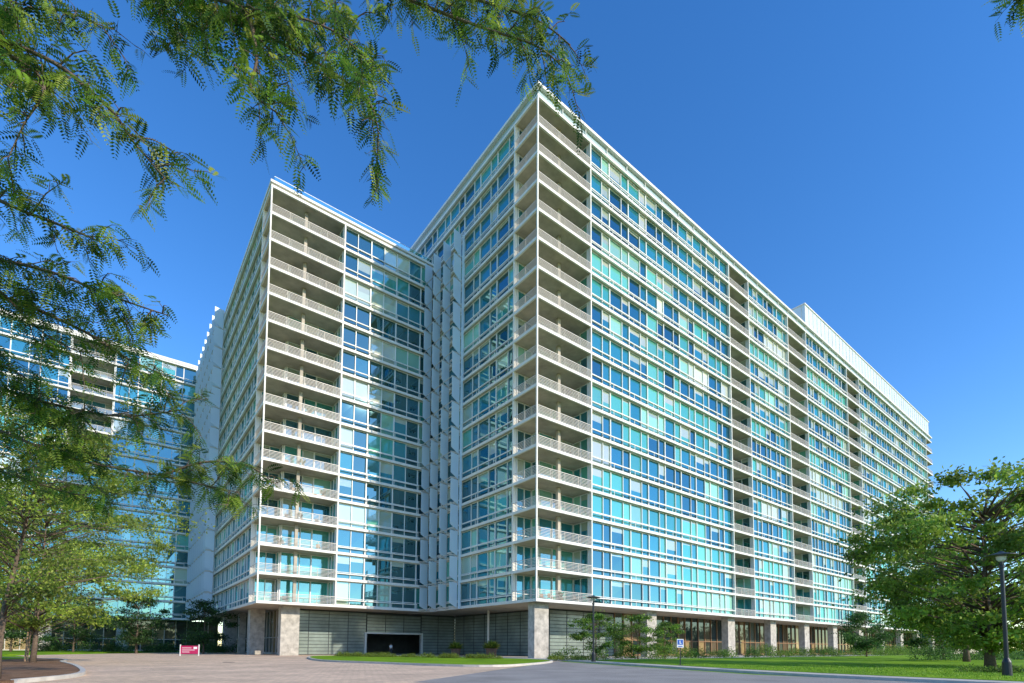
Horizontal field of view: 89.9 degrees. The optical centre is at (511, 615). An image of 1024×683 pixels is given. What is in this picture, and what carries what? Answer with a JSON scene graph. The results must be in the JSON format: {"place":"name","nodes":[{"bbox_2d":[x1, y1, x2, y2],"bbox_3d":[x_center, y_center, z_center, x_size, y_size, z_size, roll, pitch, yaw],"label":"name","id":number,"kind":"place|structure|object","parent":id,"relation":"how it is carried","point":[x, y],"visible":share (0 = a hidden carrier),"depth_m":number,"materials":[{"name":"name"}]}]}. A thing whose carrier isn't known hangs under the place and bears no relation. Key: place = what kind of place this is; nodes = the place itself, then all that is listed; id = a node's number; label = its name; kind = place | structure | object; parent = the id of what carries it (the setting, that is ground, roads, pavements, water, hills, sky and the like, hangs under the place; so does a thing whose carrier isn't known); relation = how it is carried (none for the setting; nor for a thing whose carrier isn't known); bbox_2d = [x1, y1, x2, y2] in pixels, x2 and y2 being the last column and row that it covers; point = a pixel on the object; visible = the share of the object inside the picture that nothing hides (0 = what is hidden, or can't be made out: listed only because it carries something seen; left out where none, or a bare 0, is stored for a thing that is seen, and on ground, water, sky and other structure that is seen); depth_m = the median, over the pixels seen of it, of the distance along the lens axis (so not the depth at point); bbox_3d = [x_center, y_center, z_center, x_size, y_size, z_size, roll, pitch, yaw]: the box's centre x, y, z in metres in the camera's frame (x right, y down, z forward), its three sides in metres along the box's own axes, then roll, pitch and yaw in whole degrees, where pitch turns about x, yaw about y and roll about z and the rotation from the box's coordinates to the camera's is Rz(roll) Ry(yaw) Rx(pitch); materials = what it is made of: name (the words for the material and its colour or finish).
{"place":"outdoors","nodes":[
{"label":"outdoors","id":0,"kind":"place"},
{"bbox_2d":[2,650,149,659],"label":"lawn","id":1,"kind":"structure","parent":0,"point":[13,652],"depth_m":75.15,"materials":[{"name":"green plant"}]},
{"bbox_2d":[3,601,44,651],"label":"maple tree","id":2,"kind":"object","parent":1,"relation":"on","point":[12,636],"visible":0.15,"depth_m":79.91,"materials":[{"name":"green plant"}]},
{"bbox_2d":[22,593,121,651],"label":"maple tree","id":3,"kind":"object","parent":1,"relation":"on","point":[80,635],"visible":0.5,"depth_m":81.78,"materials":[{"name":"green plant"}]},
{"bbox_2d":[37,620,127,650],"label":"columns","id":4,"kind":"structure","parent":1,"relation":"on","point":[118,631],"depth_m":99.05,"materials":[{"name":"concrete"}]},
{"bbox_2d":[30,640,246,652],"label":"hedge","id":5,"kind":"object","parent":1,"relation":"on","point":[159,647],"visible":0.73,"depth_m":87.80,"materials":[{"name":"green plant"}]},
{"bbox_2d":[2,618,217,649],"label":"storefront glazing","id":6,"kind":"structure","parent":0,"point":[169,634],"depth_m":110.10,"materials":[{"name":"glass"}]},
{"bbox_2d":[16,652,554,682],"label":"driveway","id":7,"kind":"structure","parent":0,"point":[175,667],"depth_m":27.78,"materials":[{"name":"concrete"}]},
{"bbox_2d":[98,596,173,653],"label":"maple tree","id":8,"kind":"object","parent":7,"relation":"on","point":[130,635],"visible":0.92,"depth_m":77.89,"materials":[{"name":"green plant"}]},
{"bbox_2d":[179,644,199,655],"bbox_3d":[-39.526,4.204,62.846,2.200,1.400,0.100,1,-4,-9],"label":"leasing sign","id":9,"kind":"object","parent":7,"relation":"on","point":[189,649],"visible":1,"depth_m":62.82,"materials":[{"name":"pink plastic"}]},
{"bbox_2d":[173,596,239,653],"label":"maple tree","id":10,"kind":"object","parent":7,"relation":"on","point":[194,637],"visible":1,"depth_m":79.74,"materials":[{"name":"green plant"}]},
{"bbox_2d":[235,610,277,653],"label":"storefront frames","id":11,"kind":"structure","parent":7,"relation":"on","point":[272,637],"depth_m":81.34,"materials":[{"name":"grey metal"}]},
{"bbox_2d":[236,610,278,651],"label":"storefront glazing","id":12,"kind":"structure","parent":11,"relation":"in","point":[274,635],"depth_m":81.35,"materials":[{"name":"glass"}]},
{"bbox_2d":[222,605,299,655],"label":"columns","id":13,"kind":"structure","parent":7,"relation":"on","point":[288,630],"depth_m":75.98,"materials":[{"name":"concrete"}]},
{"bbox_2d":[198,179,433,620],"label":"floor slabs","id":14,"kind":"structure","parent":13,"relation":"on","point":[301,206],"depth_m":72.49,"materials":[{"name":"white paint"}]},
{"bbox_2d":[185,306,225,618],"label":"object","id":15,"kind":"object","parent":14,"relation":"on","point":[200,568],"visible":0.73,"depth_m":95.00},
{"bbox_2d":[266,362,325,601],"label":"terrace furniture","id":16,"kind":"object","parent":14,"relation":"on","point":[300,516],"visible":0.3,"depth_m":70.19,"materials":[{"name":"grey"}]},
{"bbox_2d":[212,203,422,610],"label":"railings","id":17,"kind":"object","parent":14,"relation":"on","point":[257,431],"visible":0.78,"depth_m":71.44,"materials":[{"name":"silver metal"}]},
{"bbox_2d":[211,217,428,609],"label":"glazing","id":18,"kind":"structure","parent":14,"relation":"on","point":[358,490],"depth_m":76.13,"materials":[{"name":"blue glass"}]},
{"bbox_2d":[212,211,432,609],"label":"mullions","id":19,"kind":"object","parent":14,"relation":"attached to","point":[240,406],"visible":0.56,"depth_m":76.70,"materials":[{"name":"white metal"}]},
{"bbox_2d":[273,176,431,262],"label":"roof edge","id":20,"kind":"object","parent":14,"relation":"on","point":[290,186],"visible":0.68,"depth_m":75.86,"materials":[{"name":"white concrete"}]},
{"bbox_2d":[418,228,464,611],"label":"vertical fins","id":21,"kind":"object","parent":14,"relation":"on","point":[429,520],"visible":1,"depth_m":77.15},
{"bbox_2d":[308,655,552,666],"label":"kerb","id":22,"kind":"structure","parent":7,"relation":"on","point":[454,665],"depth_m":36.62,"materials":[{"name":"concrete"}]},
{"bbox_2d":[310,655,549,664],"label":"lawn","id":23,"kind":"structure","parent":0,"point":[466,661],"depth_m":45.45,"materials":[{"name":"green plant"}]},
{"bbox_2d":[334,651,502,658],"bbox_3d":[-11.034,4.292,56.716,22.518,0.812,3.307,-1,-4,23],"label":"flower bed planting","id":24,"kind":"object","parent":23,"relation":"on","point":[427,655],"visible":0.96,"depth_m":56.68,"materials":[{"name":"green plant"}]},
{"bbox_2d":[2,649,1019,677],"bbox_3d":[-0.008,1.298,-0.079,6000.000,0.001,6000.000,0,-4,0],"label":"ground","id":25,"kind":"structure","parent":0,"point":[493,670],"depth_m":38.09,"materials":[{"name":"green plant"}]},
{"bbox_2d":[0,658,79,682],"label":"planting bed","id":26,"kind":"object","parent":25,"relation":"on","point":[19,668],"visible":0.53,"depth_m":24.84,"materials":[{"name":"brown soil"}]},
{"bbox_2d":[24,632,28,660],"bbox_3d":[-33.023,2.161,35.339,1.288,2.204,0.188,0,-4,12],"label":"wooden stake","id":27,"kind":"object","parent":26,"relation":"on","point":[26,646],"visible":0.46,"depth_m":35.40,"materials":[{"name":"beige wood"}]},
{"bbox_2d":[26,632,31,660],"bbox_3d":[-33.723,2.210,36.237,1.288,2.206,0.188,0,-4,12],"label":"wooden stake","id":28,"kind":"object","parent":26,"relation":"on","point":[28,647],"visible":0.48,"depth_m":36.29,"materials":[{"name":"beige wood"}]},
{"bbox_2d":[0,505,95,630],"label":"locust tree","id":29,"kind":"object","parent":26,"relation":"on","point":[54,539],"visible":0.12,"depth_m":44.87,"materials":[{"name":"green plant"}]},
{"bbox_2d":[0,473,179,662],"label":"locust tree","id":30,"kind":"object","parent":26,"relation":"on","point":[34,623],"visible":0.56,"depth_m":34.33,"materials":[{"name":"green plant"}]},
{"bbox_2d":[0,377,222,678],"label":"locust tree","id":31,"kind":"object","parent":26,"relation":"on","point":[32,510],"visible":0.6,"depth_m":17.58,"materials":[{"name":"green plant"}]},
{"bbox_2d":[10,657,85,682],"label":"kerb","id":32,"kind":"structure","parent":25,"relation":"on","point":[82,672],"depth_m":19.05,"materials":[{"name":"concrete"}]},
{"bbox_2d":[2,620,208,650],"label":"storefront frames","id":33,"kind":"structure","parent":25,"relation":"on","point":[175,639],"depth_m":107.00,"materials":[{"name":"grey metal"}]},
{"bbox_2d":[0,309,197,620],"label":"floor slabs","id":34,"kind":"structure","parent":33,"relation":"on","point":[102,398],"depth_m":105.84,"materials":[{"name":"white paint"}]},
{"bbox_2d":[0,328,192,617],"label":"railings","id":35,"kind":"object","parent":34,"relation":"on","point":[82,406],"visible":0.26,"depth_m":104.39,"materials":[{"name":"silver metal"}]},
{"bbox_2d":[0,316,195,617],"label":"glazing","id":36,"kind":"structure","parent":34,"relation":"on","point":[180,574],"depth_m":107.77,"materials":[{"name":"blue glass"}]},
{"bbox_2d":[0,315,196,618],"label":"mullions","id":37,"kind":"object","parent":34,"relation":"attached to","point":[71,378],"visible":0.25,"depth_m":106.87,"materials":[{"name":"white metal"}]},
{"bbox_2d":[0,0,598,539],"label":"honey locust tree","id":38,"kind":"object","parent":25,"relation":"on","point":[268,26],"visible":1,"depth_m":6.16,"materials":[{"name":"green plant"}]},
{"bbox_2d":[547,655,598,660],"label":"shrubs","id":39,"kind":"object","parent":25,"relation":"on","point":[584,657],"visible":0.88,"depth_m":49.44,"materials":[{"name":"green plant"}]},
{"bbox_2d":[298,602,934,657],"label":"ground level structure","id":40,"kind":"object","parent":25,"relation":"on","point":[538,630],"visible":0.66,"depth_m":79.77,"materials":[{"name":"concrete"}]},
{"bbox_2d":[411,82,933,633],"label":"floor slabs","id":41,"kind":"structure","parent":40,"relation":"on","point":[537,334],"depth_m":72.39,"materials":[{"name":"white paint"}]},
{"bbox_2d":[419,127,929,627],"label":"mullions","id":42,"kind":"object","parent":41,"relation":"attached to","point":[917,447],"visible":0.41,"depth_m":80.11,"materials":[{"name":"white metal"}]},
{"bbox_2d":[421,130,929,627],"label":"glazing","id":43,"kind":"structure","parent":41,"relation":"on","point":[603,478],"depth_m":77.39,"materials":[{"name":"teal glass"}]},
{"bbox_2d":[425,113,937,624],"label":"railings","id":44,"kind":"object","parent":41,"relation":"on","point":[579,257],"visible":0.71,"depth_m":71.50,"materials":[{"name":"silver metal"}]},
{"bbox_2d":[538,349,856,608],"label":"terrace furniture","id":45,"kind":"object","parent":41,"relation":"on","point":[740,570],"visible":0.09,"depth_m":66.67,"materials":[{"name":"grey"}]},
{"bbox_2d":[791,303,928,433],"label":"roof screen","id":46,"kind":"object","parent":41,"relation":"on","point":[815,322],"visible":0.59,"depth_m":131.81,"materials":[{"name":"white paint"}]},
{"bbox_2d":[566,660,1005,682],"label":"kerb","id":47,"kind":"structure","parent":25,"relation":"on","point":[842,676],"depth_m":24.19,"materials":[{"name":"concrete"}]},
{"bbox_2d":[981,0,1023,41],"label":"honey locust tree","id":48,"kind":"object","parent":25,"relation":"on","point":[1013,11],"visible":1,"depth_m":6.58,"materials":[{"name":"green plant"}]},
{"bbox_2d":[0,0,1023,649],"label":"sky","id":49,"kind":"structure","parent":0,"point":[862,160],"materials":[{"name":"blue"}]},
{"bbox_2d":[370,652,926,660],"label":"entrance plaza","id":50,"kind":"structure","parent":0,"point":[739,656],"depth_m":74.93,"materials":[{"name":"concrete"}]},
{"bbox_2d":[449,641,463,655],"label":"planter","id":51,"kind":"object","parent":50,"relation":"on","point":[455,648],"visible":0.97,"depth_m":70.87,"materials":[{"name":"brown ceramic"}]},
{"bbox_2d":[482,639,500,656],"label":"planter","id":52,"kind":"object","parent":50,"relation":"on","point":[491,647],"visible":0.95,"depth_m":66.86,"materials":[{"name":"brown ceramic"}]},
{"bbox_2d":[566,609,624,659],"bbox_3d":[8.598,1.993,52.476,6.506,5.239,5.838,0,-4,0],"label":"maple tree","id":53,"kind":"object","parent":50,"relation":"on","point":[576,636],"visible":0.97,"depth_m":51.81,"materials":[{"name":"green plant"}]},
{"bbox_2d":[603,613,667,658],"bbox_3d":[13.980,2.251,57.254,7.107,5.373,6.325,0,-4,0],"label":"maple tree","id":54,"kind":"object","parent":50,"relation":"on","point":[640,648],"visible":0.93,"depth_m":56.86,"materials":[{"name":"green plant"}]},
{"bbox_2d":[646,621,684,658],"bbox_3d":[18.535,2.909,62.003,5.318,4.695,5.385,0,-4,0],"label":"maple tree","id":55,"kind":"object","parent":50,"relation":"on","point":[668,644],"visible":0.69,"depth_m":61.41,"materials":[{"name":"green plant"}]},
{"bbox_2d":[614,613,910,655],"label":"storefront frames","id":56,"kind":"structure","parent":50,"relation":"on","point":[739,642],"depth_m":104.31,"materials":[{"name":"grey metal"}]},
{"bbox_2d":[615,613,911,653],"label":"storefront glazing","id":57,"kind":"structure","parent":56,"relation":"in","point":[694,629],"depth_m":99.09,"materials":[{"name":"glass"}]},
{"bbox_2d":[418,661,928,682],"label":"road","id":58,"kind":"structure","parent":0,"point":[562,672],"depth_m":22.91,"materials":[{"name":"grey asphalt"}]},
{"bbox_2d":[577,660,1023,682],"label":"sidewalk","id":59,"kind":"structure","parent":0,"point":[819,673],"depth_m":25.02,"materials":[{"name":"concrete"}]},
{"bbox_2d":[586,595,599,661],"bbox_3d":[6.993,1.117,44.017,1.200,5.830,1.200,0,-4,0],"label":"street lamp","id":60,"kind":"object","parent":59,"relation":"on","point":[593,656],"visible":0.98,"depth_m":43.90,"materials":[{"name":"black metal"}]},
{"bbox_2d":[596,654,1023,681],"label":"lawn","id":61,"kind":"structure","parent":0,"point":[896,660],"depth_m":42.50,"materials":[{"name":"green plant"}]},
{"bbox_2d":[677,639,683,664],"bbox_3d":[11.784,2.594,35.913,0.460,1.950,0.260,0,-4,0],"label":"parking sign","id":62,"kind":"object","parent":61,"relation":"on","point":[680,643],"visible":0.88,"depth_m":35.90,"materials":[{"name":"blue metal"}]},
{"bbox_2d":[546,642,934,660],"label":"hedge","id":63,"kind":"object","parent":61,"relation":"on","point":[822,652],"visible":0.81,"depth_m":76.34,"materials":[{"name":"green plant"}]},
{"bbox_2d":[831,610,908,656],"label":"maple tree","id":64,"kind":"object","parent":61,"relation":"on","point":[852,638],"visible":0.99,"depth_m":83.03,"materials":[{"name":"green plant"}]},
{"bbox_2d":[832,456,1023,666],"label":"oak tree","id":65,"kind":"object","parent":61,"relation":"on","point":[915,531],"visible":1,"depth_m":35.63,"materials":[{"name":"green plant"}]},
{"bbox_2d":[869,567,995,659],"bbox_3d":[51.396,-0.446,62.484,14.674,11.873,14.264,-1,-4,20],"label":"oak tree","id":66,"kind":"object","parent":61,"relation":"on","point":[913,641],"visible":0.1,"depth_m":62.49,"materials":[{"name":"green plant"}]},
{"bbox_2d":[882,534,1023,661],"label":"oak tree","id":67,"kind":"object","parent":61,"relation":"on","point":[966,656],"visible":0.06,"depth_m":51.79,"materials":[{"name":"green plant"}]},
{"bbox_2d":[908,642,1023,660],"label":"hedge","id":68,"kind":"object","parent":61,"relation":"on","point":[936,653],"visible":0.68,"depth_m":58.64,"materials":[{"name":"green plant"}]},
{"bbox_2d":[954,663,1023,672],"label":"shrubs","id":69,"kind":"object","parent":61,"relation":"on","point":[997,668],"visible":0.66,"depth_m":27.24,"materials":[{"name":"green plant"}]},
{"bbox_2d":[984,551,1018,675],"bbox_3d":[23.101,-0.081,24.058,1.200,5.980,1.200,0,-4,0],"label":"street lamp","id":70,"kind":"object","parent":61,"relation":"on","point":[1001,557],"visible":0.87,"depth_m":24.00,"materials":[{"name":"black metal"}]},
{"bbox_2d":[912,584,1000,653],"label":"floor slabs","id":71,"kind":"structure","parent":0,"point":[971,650],"depth_m":174.99,"materials":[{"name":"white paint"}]}
]}

